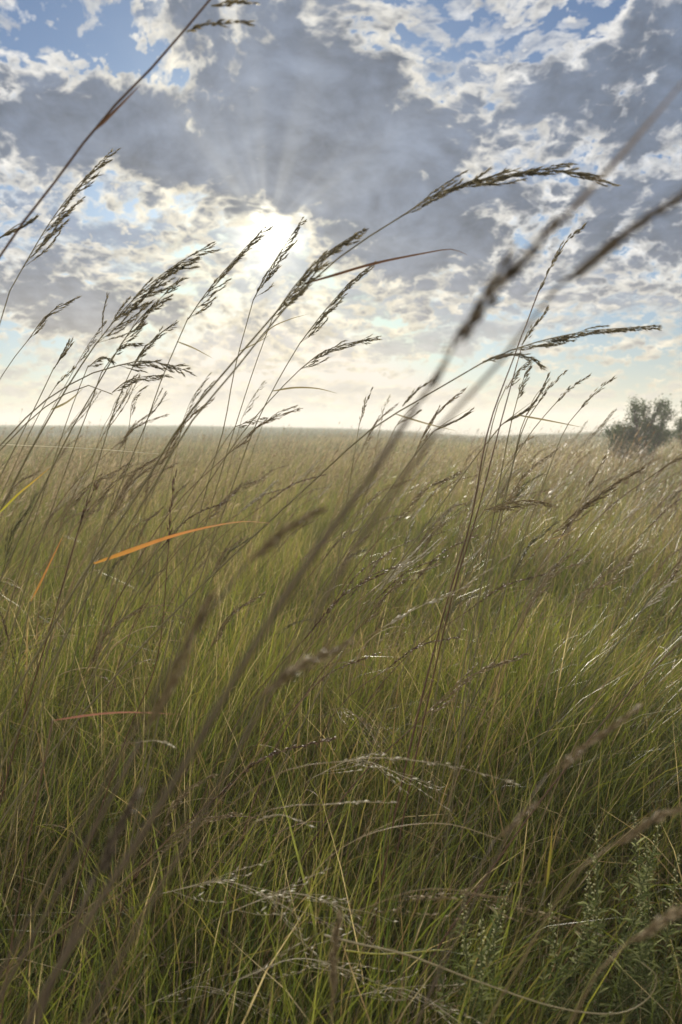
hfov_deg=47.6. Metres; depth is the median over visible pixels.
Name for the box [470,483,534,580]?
grass stalk
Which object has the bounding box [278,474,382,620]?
grass stalk
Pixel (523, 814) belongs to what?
grass stalk
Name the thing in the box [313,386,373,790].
grass stalk
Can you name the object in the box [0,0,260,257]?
grass stalk
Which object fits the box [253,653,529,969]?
grass stalk
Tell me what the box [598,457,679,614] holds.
grass stalk
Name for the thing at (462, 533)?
grass stalk
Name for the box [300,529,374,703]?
grass stalk
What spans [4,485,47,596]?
grass stalk
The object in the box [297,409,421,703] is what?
grass stalk
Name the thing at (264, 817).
grass stalk
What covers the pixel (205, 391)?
grass stalk
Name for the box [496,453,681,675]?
grass stalk
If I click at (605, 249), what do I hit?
grass stalk
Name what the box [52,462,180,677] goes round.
grass stalk
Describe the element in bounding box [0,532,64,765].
withered grass
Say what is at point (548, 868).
withered grass
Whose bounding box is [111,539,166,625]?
grass stalk
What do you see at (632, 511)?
grass stalk
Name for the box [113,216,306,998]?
grass stalk
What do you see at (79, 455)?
seeding grass
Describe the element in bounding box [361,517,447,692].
grass stalk
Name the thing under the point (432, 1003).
wispy stalk
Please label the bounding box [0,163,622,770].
grass stalk
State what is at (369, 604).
grass stalk
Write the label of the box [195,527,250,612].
grass stalk
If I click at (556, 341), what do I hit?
grass stalk
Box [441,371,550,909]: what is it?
grass stalk
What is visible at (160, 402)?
grass stalk
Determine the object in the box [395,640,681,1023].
grass stalk
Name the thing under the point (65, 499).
grass stalk
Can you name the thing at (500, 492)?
grass stalk
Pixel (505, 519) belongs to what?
grass stalk
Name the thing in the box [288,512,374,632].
grass stalk
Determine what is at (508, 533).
grass stalk
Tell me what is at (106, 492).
grass stalk
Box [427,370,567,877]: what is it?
grass stalk
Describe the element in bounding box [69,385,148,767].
grass stalk
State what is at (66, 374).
grass stalk
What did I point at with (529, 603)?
grass stalk
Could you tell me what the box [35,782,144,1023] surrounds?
grass stalk
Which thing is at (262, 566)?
grass stalk
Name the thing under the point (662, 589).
grass stalk
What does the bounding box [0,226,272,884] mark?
grass stalk
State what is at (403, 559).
grass stalk
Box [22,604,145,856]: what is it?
grass stalk
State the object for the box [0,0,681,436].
sky
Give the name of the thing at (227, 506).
grass stalk
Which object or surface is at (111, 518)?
grass stalk
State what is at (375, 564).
grass stalk
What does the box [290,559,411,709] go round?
grass stalk
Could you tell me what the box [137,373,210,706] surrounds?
grass stalk
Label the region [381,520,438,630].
grass stalk
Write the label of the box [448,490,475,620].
grass stalk
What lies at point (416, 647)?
grass stalk
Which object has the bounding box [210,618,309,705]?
grass stalk
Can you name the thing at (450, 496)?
grass stalk
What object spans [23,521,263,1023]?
withered grass
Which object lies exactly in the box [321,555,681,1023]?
grass stalk
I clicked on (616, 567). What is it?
grass stalk
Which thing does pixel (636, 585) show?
grass stalk
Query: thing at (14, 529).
grass stalk
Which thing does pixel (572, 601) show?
grass stalk
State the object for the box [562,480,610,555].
grass stalk
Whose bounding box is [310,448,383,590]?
grass stalk
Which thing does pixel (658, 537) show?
grass stalk
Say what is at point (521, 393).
grass stalk
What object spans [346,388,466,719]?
grass stalk
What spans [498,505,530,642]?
grass stalk
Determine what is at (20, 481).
grass stalk
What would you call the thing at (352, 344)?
grass stalk
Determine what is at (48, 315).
grass stalk
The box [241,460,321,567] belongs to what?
grass stalk
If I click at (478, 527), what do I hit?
grass stalk
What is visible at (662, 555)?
grass stalk
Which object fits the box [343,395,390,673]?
grass stalk
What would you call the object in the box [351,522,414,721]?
grass stalk
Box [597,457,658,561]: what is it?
grass stalk
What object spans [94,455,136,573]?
grass stalk
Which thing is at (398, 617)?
grass stalk
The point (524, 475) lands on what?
grass stalk
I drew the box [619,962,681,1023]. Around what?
wispy stalk
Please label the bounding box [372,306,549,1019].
grass stalk
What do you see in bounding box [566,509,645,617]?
grass stalk
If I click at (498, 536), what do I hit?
grass stalk
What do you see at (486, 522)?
grass stalk
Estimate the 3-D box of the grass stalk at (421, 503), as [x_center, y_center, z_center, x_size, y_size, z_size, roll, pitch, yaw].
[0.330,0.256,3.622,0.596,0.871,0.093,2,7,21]
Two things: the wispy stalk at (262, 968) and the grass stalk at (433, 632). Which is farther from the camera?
the grass stalk at (433, 632)
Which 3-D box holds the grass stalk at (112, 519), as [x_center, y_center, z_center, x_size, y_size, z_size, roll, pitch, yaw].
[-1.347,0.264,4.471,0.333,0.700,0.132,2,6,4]
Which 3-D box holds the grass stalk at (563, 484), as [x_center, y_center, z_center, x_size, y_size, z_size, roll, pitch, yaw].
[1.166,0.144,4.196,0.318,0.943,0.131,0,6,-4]
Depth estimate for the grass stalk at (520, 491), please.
2.46 m
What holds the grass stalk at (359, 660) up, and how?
on the ground at (252, 517)
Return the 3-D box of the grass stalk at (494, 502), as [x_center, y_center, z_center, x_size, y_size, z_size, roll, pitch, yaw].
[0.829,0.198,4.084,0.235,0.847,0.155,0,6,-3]
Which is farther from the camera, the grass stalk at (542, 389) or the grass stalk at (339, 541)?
the grass stalk at (339, 541)
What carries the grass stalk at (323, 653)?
on the ground at (252, 517)
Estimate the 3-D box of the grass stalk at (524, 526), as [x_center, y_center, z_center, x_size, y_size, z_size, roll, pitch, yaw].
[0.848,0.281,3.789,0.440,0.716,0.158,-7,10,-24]
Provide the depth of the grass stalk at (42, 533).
3.89 m
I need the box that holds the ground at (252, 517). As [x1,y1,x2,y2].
[0,429,680,1013]
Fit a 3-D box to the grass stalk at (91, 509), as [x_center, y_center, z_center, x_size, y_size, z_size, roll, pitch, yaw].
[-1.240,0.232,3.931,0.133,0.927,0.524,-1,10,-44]
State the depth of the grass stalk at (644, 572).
2.26 m
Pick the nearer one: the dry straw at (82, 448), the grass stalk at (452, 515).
the dry straw at (82, 448)
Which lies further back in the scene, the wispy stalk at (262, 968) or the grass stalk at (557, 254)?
the grass stalk at (557, 254)
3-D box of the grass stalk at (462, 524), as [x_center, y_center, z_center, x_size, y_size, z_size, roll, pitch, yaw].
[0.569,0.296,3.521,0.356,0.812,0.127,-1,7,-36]
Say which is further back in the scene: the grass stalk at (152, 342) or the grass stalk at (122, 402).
the grass stalk at (122, 402)
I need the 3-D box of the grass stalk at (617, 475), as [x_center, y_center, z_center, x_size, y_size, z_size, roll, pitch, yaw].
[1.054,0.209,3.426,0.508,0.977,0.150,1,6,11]
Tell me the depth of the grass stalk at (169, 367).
1.04 m
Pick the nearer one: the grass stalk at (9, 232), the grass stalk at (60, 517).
the grass stalk at (9, 232)
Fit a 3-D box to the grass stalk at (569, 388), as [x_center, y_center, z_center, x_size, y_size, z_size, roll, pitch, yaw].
[0.198,0.333,1.444,0.501,1.172,0.007,0,6,0]
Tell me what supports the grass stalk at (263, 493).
on the ground at (252, 517)
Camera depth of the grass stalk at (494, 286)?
0.27 m
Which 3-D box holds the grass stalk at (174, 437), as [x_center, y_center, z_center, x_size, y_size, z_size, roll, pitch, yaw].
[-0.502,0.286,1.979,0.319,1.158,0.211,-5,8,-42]
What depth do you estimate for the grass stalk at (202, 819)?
0.98 m
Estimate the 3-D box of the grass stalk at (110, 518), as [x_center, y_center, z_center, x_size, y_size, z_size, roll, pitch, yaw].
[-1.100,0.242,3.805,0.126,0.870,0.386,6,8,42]
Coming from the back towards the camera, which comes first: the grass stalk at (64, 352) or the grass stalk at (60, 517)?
the grass stalk at (60, 517)
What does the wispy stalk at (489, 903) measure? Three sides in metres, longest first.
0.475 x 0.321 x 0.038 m
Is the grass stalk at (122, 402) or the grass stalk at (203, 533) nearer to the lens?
the grass stalk at (203, 533)
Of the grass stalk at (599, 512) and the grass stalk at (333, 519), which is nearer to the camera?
the grass stalk at (599, 512)
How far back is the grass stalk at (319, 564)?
2.51 m
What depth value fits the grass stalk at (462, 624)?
1.90 m
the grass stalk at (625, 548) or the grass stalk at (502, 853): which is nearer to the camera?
the grass stalk at (502, 853)
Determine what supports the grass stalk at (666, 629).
on the ground at (252, 517)
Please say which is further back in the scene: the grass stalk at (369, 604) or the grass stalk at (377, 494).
the grass stalk at (377, 494)
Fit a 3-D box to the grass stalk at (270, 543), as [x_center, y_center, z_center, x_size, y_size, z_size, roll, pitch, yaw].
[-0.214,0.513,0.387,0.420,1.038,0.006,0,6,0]
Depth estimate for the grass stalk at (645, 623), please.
2.31 m
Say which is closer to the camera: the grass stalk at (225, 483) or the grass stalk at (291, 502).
the grass stalk at (225, 483)
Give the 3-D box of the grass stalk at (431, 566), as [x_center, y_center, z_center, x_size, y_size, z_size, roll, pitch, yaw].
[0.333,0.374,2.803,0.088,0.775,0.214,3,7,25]
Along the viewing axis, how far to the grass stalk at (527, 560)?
2.71 m
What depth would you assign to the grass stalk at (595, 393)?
1.42 m
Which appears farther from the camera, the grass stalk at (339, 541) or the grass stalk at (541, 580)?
the grass stalk at (339, 541)
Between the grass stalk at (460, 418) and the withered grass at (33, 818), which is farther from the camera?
the grass stalk at (460, 418)
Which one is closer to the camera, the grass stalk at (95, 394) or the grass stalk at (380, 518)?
the grass stalk at (95, 394)
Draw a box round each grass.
[0,412,681,629]
[0,470,46,511]
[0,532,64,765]
[0,712,167,1023]
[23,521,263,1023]
[509,829,551,1023]
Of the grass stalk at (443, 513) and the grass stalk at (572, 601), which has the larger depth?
the grass stalk at (443, 513)
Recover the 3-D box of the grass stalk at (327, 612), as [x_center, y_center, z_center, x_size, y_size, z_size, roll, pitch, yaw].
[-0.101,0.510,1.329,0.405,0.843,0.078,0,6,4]
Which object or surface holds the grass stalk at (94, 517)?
on the ground at (252, 517)
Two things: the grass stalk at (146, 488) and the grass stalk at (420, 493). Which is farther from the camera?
the grass stalk at (146, 488)
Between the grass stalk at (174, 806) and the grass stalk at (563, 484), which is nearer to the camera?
the grass stalk at (174, 806)
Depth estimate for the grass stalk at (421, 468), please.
2.94 m
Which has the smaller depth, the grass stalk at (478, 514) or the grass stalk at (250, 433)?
the grass stalk at (250, 433)
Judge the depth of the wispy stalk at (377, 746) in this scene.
1.60 m
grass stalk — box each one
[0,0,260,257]
[0,147,121,322]
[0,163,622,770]
[0,214,38,237]
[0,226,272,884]
[0,227,461,720]
[0,241,219,510]
[0,276,187,581]
[0,296,80,378]
[0,325,661,822]
[0,334,381,916]
[0,338,74,476]
[0,338,143,673]
[0,353,195,445]
[0,356,114,640]
[0,366,75,496]
[0,373,172,450]
[0,390,101,591]
[0,413,169,641]
[0,459,156,683]
[0,462,134,646]
[0,470,40,504]
[0,475,89,619]
[0,475,102,805]
[0,506,70,698]
[0,506,329,975]
[0,591,216,1001]
[0,611,28,749]
[0,740,176,991]
[0,754,518,978]
[3,800,394,970]
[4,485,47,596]
[6,320,178,917]
[7,509,86,623]
[9,320,106,489]
[10,504,65,626]
[21,436,80,558]
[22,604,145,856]
[23,474,84,589]
[24,82,681,1023]
[24,390,123,744]
[32,508,101,610]
[33,455,169,729]
[34,545,122,724]
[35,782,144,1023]
[36,373,140,684]
[38,489,84,576]
[47,469,176,1018]
[48,451,166,689]
[49,416,266,814]
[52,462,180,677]
[54,410,155,650]
[57,736,337,1022]
[58,470,99,581]
[60,490,92,582]
[61,812,243,1022]
[67,462,141,576]
[67,473,116,564]
[67,500,230,719]
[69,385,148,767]
[74,490,116,575]
[74,639,355,1023]
[75,381,214,740]
[75,553,132,674]
[82,407,302,712]
[83,191,681,1023]
[83,554,510,1022]
[86,475,139,593]
[87,514,158,618]
[88,499,132,559]
[89,397,214,747]
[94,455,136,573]
[94,569,165,737]
[95,482,256,758]
[95,814,315,1010]
[102,387,166,707]
[102,472,140,564]
[102,507,163,642]
[108,488,288,685]
[110,774,248,1013]
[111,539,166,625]
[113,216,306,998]
[117,261,375,919]
[121,480,277,699]
[122,271,309,949]
[124,480,192,682]
[125,476,167,578]
[128,470,184,675]
[128,548,231,689]
[129,476,267,653]
[135,591,265,826]
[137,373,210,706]
[144,474,324,668]
[152,536,246,729]
[173,536,251,667]
[174,564,401,947]
[178,476,258,592]
[182,652,381,898]
[187,465,287,583]
[188,407,474,893]
[190,380,264,673]
[191,405,297,672]
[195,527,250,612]
[206,403,578,967]
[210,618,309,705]
[217,518,319,668]
[221,561,440,942]
[223,536,446,794]
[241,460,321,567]
[241,537,337,658]
[247,487,326,555]
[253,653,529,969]
[263,479,413,642]
[268,524,368,654]
[269,465,319,576]
[269,551,390,766]
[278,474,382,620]
[283,555,449,735]
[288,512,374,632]
[290,534,430,706]
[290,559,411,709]
[290,565,396,698]
[295,636,460,833]
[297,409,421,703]
[300,471,461,698]
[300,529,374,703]
[304,550,364,645]
[310,403,398,679]
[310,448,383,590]
[312,492,377,608]
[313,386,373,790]
[314,546,395,687]
[318,539,414,667]
[321,512,370,595]
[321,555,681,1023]
[322,573,545,807]
[329,907,342,1023]
[337,504,404,577]
[339,374,590,854]
[342,454,433,633]
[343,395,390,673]
[344,534,477,700]
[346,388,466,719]
[348,492,430,649]
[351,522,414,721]
[353,529,449,632]
[355,481,411,578]
[359,221,586,1017]
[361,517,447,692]
[365,470,467,627]
[366,500,473,644]
[370,496,557,966]
[371,475,477,570]
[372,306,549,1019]
[377,503,458,610]
[379,517,451,706]
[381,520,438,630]
[384,562,558,907]
[384,593,478,737]
[390,540,488,663]
[395,517,436,598]
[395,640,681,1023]
[397,449,609,983]
[398,359,532,971]
[413,508,450,664]
[414,504,470,565]
[415,703,643,1023]
[417,801,539,1023]
[424,445,480,585]
[426,490,542,604]
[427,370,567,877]
[427,485,493,613]
[430,376,616,909]
[431,489,489,619]
[432,506,525,659]
[434,519,491,604]
[436,506,469,574]
[437,363,532,934]
[438,464,645,959]
[438,473,542,649]
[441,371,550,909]
[441,481,563,633]
[443,590,473,720]
[445,447,558,677]
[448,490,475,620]
[449,510,477,659]
[453,435,533,640]
[455,468,524,664]
[455,559,591,698]
[462,488,550,601]
[462,519,561,714]
[468,443,556,568]
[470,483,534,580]
[471,459,546,642]
[475,543,640,889]
[476,408,617,655]
[477,547,580,746]
[478,470,516,575]
[480,529,572,633]
[482,494,603,698]
[485,806,681,1023]
[486,513,516,634]
[490,575,681,974]
[491,584,553,681]
[492,494,558,586]
[495,486,534,587]
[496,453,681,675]
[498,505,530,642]
[499,583,599,712]
[506,420,587,615]
[508,494,570,577]
[513,475,615,653]
[519,559,631,686]
[522,455,593,564]
[535,450,644,587]
[535,484,660,653]
[536,452,591,549]
[538,518,573,640]
[538,529,568,619]
[540,495,609,654]
[545,769,681,946]
[546,453,618,538]
[553,547,652,635]
[557,498,681,651]
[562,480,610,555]
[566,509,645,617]
[569,906,681,1023]
[574,470,667,636]
[581,472,679,597]
[590,547,681,718]
[594,446,635,538]
[594,490,681,590]
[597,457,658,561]
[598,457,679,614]
[600,533,678,656]
[607,564,653,642]
[615,491,680,604]
[631,566,679,669]
[636,504,681,583]
[647,495,678,562]
[651,518,681,604]
[652,597,681,672]
[654,549,681,652]
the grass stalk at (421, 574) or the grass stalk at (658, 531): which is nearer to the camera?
the grass stalk at (421, 574)
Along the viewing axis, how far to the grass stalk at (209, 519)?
3.87 m
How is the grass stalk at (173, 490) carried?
on the ground at (252, 517)
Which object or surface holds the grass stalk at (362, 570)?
on the ground at (252, 517)
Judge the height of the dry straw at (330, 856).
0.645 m
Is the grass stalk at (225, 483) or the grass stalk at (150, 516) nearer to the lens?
the grass stalk at (225, 483)
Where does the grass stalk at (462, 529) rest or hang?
on the ground at (252, 517)
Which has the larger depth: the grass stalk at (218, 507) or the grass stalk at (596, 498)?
the grass stalk at (218, 507)
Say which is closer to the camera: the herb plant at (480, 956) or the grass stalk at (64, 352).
the herb plant at (480, 956)
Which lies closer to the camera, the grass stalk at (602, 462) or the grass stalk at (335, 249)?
the grass stalk at (335, 249)
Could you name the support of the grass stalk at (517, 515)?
on the ground at (252, 517)
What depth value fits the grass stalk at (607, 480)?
2.73 m
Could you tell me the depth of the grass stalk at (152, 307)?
1.03 m
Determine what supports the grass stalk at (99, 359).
on the ground at (252, 517)
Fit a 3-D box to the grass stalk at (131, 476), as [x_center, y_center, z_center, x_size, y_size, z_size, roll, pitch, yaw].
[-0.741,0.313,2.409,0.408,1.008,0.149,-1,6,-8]
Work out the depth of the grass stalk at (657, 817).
0.44 m
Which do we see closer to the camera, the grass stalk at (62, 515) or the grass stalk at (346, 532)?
the grass stalk at (346, 532)
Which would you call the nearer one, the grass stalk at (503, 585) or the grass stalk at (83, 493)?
the grass stalk at (503, 585)
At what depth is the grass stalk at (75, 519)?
4.20 m
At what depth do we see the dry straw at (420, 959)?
0.75 m
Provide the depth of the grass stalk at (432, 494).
3.16 m
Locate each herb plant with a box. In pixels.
[426,880,511,1023]
[531,903,594,1023]
[575,811,681,1023]
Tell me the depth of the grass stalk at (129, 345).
1.10 m
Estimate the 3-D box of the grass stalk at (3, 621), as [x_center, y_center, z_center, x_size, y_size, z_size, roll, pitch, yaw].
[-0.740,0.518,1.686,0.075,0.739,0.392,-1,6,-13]
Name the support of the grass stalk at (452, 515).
on the ground at (252, 517)
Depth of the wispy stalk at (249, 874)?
0.83 m
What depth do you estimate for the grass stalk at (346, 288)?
1.14 m
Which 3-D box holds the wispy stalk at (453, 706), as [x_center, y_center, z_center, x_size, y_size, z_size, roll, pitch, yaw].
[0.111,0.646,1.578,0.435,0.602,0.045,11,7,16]
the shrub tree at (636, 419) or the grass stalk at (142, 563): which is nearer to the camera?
the grass stalk at (142, 563)
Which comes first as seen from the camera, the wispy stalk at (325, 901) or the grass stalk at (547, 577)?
the wispy stalk at (325, 901)
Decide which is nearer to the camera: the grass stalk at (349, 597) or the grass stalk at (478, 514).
the grass stalk at (349, 597)
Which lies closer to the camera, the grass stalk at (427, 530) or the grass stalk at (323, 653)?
the grass stalk at (323, 653)
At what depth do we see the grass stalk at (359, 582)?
2.54 m
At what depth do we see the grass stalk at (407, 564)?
1.53 m
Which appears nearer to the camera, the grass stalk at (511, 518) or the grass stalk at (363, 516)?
the grass stalk at (363, 516)
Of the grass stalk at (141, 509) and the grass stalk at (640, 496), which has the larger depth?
the grass stalk at (141, 509)
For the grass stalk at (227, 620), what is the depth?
1.32 m
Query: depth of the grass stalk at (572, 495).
4.65 m
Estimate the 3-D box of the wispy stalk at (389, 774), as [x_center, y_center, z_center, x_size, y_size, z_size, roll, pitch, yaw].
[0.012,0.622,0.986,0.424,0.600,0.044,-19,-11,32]
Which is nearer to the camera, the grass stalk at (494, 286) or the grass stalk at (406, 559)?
the grass stalk at (494, 286)
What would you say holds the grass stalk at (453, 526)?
on the ground at (252, 517)
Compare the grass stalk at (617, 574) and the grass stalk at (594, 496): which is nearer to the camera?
the grass stalk at (617, 574)
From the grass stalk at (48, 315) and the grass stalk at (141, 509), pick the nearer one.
the grass stalk at (48, 315)
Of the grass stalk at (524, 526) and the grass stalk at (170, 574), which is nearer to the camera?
the grass stalk at (170, 574)
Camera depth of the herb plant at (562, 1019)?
0.91 m
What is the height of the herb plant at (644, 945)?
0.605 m
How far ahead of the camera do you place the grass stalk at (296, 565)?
2.82 m
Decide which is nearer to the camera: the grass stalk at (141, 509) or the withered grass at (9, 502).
the withered grass at (9, 502)
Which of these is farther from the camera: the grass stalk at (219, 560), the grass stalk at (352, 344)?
the grass stalk at (219, 560)
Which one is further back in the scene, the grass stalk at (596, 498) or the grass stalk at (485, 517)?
the grass stalk at (485, 517)
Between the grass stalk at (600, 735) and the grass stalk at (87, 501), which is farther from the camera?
the grass stalk at (87, 501)
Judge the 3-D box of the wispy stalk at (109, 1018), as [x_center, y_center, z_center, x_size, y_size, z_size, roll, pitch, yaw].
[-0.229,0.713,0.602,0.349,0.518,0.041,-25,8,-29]
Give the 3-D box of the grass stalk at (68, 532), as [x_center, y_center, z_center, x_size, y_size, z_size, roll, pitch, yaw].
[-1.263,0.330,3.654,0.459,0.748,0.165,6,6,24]
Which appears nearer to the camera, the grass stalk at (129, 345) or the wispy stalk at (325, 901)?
the wispy stalk at (325, 901)
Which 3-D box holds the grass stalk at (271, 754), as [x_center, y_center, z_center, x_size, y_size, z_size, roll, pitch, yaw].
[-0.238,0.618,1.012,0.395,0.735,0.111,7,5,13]
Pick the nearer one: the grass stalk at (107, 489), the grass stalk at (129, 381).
the grass stalk at (129, 381)
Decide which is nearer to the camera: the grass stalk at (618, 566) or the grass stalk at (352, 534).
the grass stalk at (618, 566)
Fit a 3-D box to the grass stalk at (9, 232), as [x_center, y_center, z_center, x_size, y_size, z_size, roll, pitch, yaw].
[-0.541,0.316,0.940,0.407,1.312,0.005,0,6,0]
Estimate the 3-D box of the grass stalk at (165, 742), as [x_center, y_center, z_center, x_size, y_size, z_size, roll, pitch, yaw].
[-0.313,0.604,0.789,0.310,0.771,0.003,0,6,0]
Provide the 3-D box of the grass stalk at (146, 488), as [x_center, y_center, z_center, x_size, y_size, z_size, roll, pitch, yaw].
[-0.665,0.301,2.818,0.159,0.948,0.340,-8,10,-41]
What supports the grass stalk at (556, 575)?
on the ground at (252, 517)
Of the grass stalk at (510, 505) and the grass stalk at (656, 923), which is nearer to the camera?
the grass stalk at (656, 923)
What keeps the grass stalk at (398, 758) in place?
on the ground at (252, 517)
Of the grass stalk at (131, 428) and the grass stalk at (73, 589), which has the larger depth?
the grass stalk at (131, 428)
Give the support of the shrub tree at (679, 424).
on the ground at (252, 517)
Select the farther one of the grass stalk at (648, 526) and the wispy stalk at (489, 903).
the grass stalk at (648, 526)
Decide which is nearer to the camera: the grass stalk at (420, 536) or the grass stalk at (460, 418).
the grass stalk at (460, 418)
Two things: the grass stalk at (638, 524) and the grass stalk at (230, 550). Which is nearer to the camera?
the grass stalk at (230, 550)
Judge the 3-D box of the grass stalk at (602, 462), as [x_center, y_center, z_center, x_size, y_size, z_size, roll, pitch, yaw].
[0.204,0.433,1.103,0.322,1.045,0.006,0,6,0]
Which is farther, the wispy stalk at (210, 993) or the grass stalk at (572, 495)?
the grass stalk at (572, 495)
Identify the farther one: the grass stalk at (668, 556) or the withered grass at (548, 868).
the grass stalk at (668, 556)
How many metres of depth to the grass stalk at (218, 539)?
2.36 m
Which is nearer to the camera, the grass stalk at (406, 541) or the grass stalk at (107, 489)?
the grass stalk at (406, 541)
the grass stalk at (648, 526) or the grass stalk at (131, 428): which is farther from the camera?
the grass stalk at (648, 526)
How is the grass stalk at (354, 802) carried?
on the ground at (252, 517)
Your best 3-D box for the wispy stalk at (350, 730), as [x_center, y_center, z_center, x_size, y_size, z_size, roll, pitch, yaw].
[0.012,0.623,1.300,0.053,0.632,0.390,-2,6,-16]
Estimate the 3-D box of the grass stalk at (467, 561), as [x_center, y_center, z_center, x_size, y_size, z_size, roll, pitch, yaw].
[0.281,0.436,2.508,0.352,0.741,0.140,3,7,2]
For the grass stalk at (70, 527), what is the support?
on the ground at (252, 517)
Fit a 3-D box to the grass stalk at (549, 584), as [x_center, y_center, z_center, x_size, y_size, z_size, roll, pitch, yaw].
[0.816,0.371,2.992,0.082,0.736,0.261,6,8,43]
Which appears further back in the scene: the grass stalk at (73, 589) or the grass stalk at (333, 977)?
the grass stalk at (73, 589)
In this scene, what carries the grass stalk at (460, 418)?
on the ground at (252, 517)
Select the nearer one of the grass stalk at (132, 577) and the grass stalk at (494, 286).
the grass stalk at (494, 286)
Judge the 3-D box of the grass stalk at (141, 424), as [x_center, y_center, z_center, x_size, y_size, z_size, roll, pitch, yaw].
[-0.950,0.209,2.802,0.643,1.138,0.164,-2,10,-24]
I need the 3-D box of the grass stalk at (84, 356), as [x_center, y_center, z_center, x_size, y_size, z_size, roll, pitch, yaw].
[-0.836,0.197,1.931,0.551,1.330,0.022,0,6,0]
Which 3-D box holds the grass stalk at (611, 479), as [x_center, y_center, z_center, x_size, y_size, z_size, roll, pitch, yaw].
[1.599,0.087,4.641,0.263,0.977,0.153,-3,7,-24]
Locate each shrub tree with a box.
[599,393,679,465]
[671,399,681,445]
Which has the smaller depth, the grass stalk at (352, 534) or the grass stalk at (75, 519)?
the grass stalk at (352, 534)
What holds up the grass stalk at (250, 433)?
on the ground at (252, 517)
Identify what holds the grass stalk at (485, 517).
on the ground at (252, 517)
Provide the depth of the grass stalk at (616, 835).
1.20 m
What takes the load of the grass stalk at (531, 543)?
on the ground at (252, 517)
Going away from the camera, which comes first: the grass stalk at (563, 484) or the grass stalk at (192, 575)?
the grass stalk at (192, 575)
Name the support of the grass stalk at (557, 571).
on the ground at (252, 517)
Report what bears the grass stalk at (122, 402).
on the ground at (252, 517)
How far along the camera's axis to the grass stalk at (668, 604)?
2.75 m
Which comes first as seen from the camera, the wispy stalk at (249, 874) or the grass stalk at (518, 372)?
the wispy stalk at (249, 874)
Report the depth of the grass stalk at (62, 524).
2.98 m
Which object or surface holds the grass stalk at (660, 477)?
on the ground at (252, 517)
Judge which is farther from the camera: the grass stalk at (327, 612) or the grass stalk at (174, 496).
the grass stalk at (174, 496)
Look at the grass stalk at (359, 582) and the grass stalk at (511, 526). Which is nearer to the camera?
the grass stalk at (359, 582)
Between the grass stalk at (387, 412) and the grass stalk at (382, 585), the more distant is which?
the grass stalk at (387, 412)
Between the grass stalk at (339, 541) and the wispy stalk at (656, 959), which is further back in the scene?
the grass stalk at (339, 541)
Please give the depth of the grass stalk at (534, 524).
4.08 m
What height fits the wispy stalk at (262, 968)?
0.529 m
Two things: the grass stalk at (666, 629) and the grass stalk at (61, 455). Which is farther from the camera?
the grass stalk at (61, 455)
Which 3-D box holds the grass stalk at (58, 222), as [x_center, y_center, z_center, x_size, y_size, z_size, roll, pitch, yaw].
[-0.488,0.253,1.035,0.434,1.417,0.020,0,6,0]
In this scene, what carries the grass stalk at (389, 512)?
on the ground at (252, 517)
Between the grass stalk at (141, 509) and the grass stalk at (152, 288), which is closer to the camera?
the grass stalk at (152, 288)
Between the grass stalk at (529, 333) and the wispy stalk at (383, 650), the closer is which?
the grass stalk at (529, 333)
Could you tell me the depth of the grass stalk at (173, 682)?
0.34 m
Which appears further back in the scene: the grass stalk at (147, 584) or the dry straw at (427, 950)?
the grass stalk at (147, 584)
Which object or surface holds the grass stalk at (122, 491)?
on the ground at (252, 517)
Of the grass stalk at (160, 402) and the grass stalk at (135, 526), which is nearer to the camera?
the grass stalk at (160, 402)
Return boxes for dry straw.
[2,444,155,453]
[208,823,502,1023]
[324,934,656,1015]
[345,949,449,954]
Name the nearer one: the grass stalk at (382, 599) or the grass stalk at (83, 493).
the grass stalk at (382, 599)
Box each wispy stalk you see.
[39,859,343,994]
[88,1005,125,1023]
[113,868,398,1023]
[115,967,291,1023]
[158,931,417,1023]
[232,879,606,1023]
[239,750,451,1021]
[284,971,480,1023]
[303,699,525,828]
[313,708,398,858]
[327,617,435,791]
[332,713,450,907]
[360,885,543,989]
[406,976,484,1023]
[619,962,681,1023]
[632,928,679,1017]
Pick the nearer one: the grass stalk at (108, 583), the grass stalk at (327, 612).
the grass stalk at (327, 612)
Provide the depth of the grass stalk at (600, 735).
0.44 m
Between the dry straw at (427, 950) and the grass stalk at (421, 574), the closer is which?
the dry straw at (427, 950)
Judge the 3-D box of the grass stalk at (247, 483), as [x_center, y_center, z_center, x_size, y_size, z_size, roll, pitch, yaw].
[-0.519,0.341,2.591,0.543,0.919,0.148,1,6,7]
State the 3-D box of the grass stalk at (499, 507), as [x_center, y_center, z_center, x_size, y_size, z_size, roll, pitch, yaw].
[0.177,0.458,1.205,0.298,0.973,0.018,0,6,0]
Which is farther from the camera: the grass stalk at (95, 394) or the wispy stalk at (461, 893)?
the grass stalk at (95, 394)
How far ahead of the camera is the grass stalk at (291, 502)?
3.95 m
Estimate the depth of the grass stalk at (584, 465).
3.78 m
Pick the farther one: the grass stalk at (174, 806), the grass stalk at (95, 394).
the grass stalk at (95, 394)
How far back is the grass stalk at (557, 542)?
2.04 m
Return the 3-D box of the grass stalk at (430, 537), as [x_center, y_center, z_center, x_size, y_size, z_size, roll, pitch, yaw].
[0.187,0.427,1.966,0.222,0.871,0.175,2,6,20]
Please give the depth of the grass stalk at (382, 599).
1.18 m
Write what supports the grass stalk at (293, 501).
on the ground at (252, 517)
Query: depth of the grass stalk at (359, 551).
2.62 m
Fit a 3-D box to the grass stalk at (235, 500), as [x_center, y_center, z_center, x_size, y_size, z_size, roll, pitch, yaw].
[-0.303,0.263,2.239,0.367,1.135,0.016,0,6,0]

